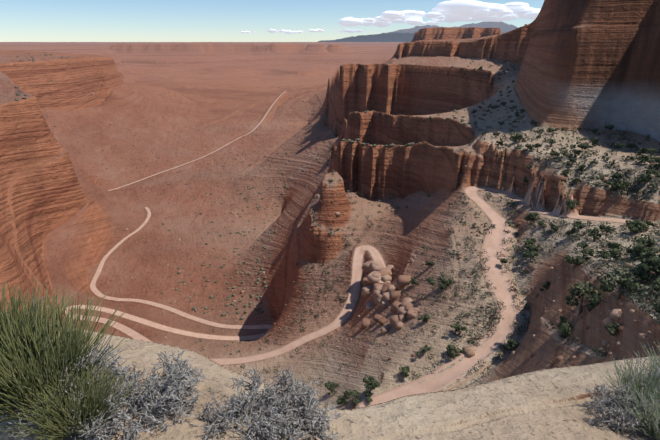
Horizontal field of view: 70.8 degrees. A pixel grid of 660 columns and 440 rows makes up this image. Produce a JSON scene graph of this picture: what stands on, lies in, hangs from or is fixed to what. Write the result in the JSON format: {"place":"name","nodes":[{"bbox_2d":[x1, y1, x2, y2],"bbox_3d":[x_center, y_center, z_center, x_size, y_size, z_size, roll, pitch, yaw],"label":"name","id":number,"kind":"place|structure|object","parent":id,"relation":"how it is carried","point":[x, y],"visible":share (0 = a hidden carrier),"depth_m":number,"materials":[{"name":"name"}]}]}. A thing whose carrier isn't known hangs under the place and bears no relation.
{"place":"outdoors","nodes":[
{"label":"outdoors","id":0,"kind":"place"},
{"bbox_2d":[108,91,285,190],"bbox_3d":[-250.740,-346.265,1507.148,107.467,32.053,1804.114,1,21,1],"label":"road","id":1,"kind":"structure","parent":0,"point":[207,154],"depth_m":959.14,"materials":[{"name":"beige soil"}]},
{"bbox_2d":[0,0,543,41],"label":"sky","id":2,"kind":"structure","parent":0,"point":[20,20],"materials":[{"name":"blue"}]},
{"bbox_2d":[0,0,659,439],"bbox_3d":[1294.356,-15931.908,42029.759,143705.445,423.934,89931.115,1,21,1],"label":"terrain","id":3,"kind":"structure","parent":0,"point":[588,64],"depth_m":230.66,"materials":[{"name":"brown stone"}]},
{"bbox_2d":[0,277,142,439],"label":"grass clump","id":4,"kind":"object","parent":3,"relation":"on","point":[49,345],"visible":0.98,"depth_m":2.36,"materials":[{"name":"green plant"}]},
{"bbox_2d":[62,207,389,364],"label":"dirt road","id":5,"kind":"structure","parent":3,"relation":"on","point":[346,311],"depth_m":195.53,"materials":[{"name":"beige soil"}]},
{"bbox_2d":[0,295,659,439],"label":"dry shrub twigs","id":6,"kind":"object","parent":3,"relation":"on","point":[273,407],"visible":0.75,"depth_m":2.51,"materials":[{"name":"grey plant"}]},
{"bbox_2d":[324,381,347,404],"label":"bush","id":7,"kind":"object","parent":3,"relation":"on","point":[331,386],"visible":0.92,"depth_m":102.58,"materials":[{"name":"green plant"}]},
{"bbox_2d":[15,24,659,383],"bbox_3d":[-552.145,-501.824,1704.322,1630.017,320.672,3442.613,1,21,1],"label":"shrubs","id":8,"kind":"object","parent":3,"relation":"on","point":[648,293],"visible":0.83,"depth_m":118.38,"materials":[{"name":"green plant"}]},
{"bbox_2d":[43,63,659,369],"bbox_3d":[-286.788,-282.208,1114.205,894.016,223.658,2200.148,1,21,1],"label":"boulders","id":9,"kind":"object","parent":3,"relation":"on","point":[386,293],"visible":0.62,"depth_m":125.41,"materials":[{"name":"brown stone"}]},
{"bbox_2d":[341,66,659,405],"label":"bushes","id":10,"kind":"object","parent":3,"relation":"on","point":[649,258],"depth_m":91.22,"materials":[{"name":"green plant"}]},
{"bbox_2d":[597,340,659,439],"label":"grass clump","id":11,"kind":"object","parent":3,"relation":"on","point":[637,386],"visible":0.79,"depth_m":3.31,"materials":[{"name":"green plant"}]},
{"bbox_2d":[241,0,540,33],"bbox_3d":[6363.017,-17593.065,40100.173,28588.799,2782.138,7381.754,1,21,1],"label":"cloud","id":12,"kind":"structure","parent":0,"point":[451,11],"depth_m":38896.89,"materials":[{"name":"white"}]},
{"bbox_2d":[318,22,517,41],"bbox_3d":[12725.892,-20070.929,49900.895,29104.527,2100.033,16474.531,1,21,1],"label":"distant mountains","id":13,"kind":"structure","parent":0,"point":[404,35],"depth_m":48734.10,"materials":[{"name":"grey stone"}]},
{"bbox_2d":[358,179,655,407],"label":"road","id":14,"kind":"structure","parent":0,"point":[492,245],"depth_m":103.63,"materials":[{"name":"beige soil"}]}
]}

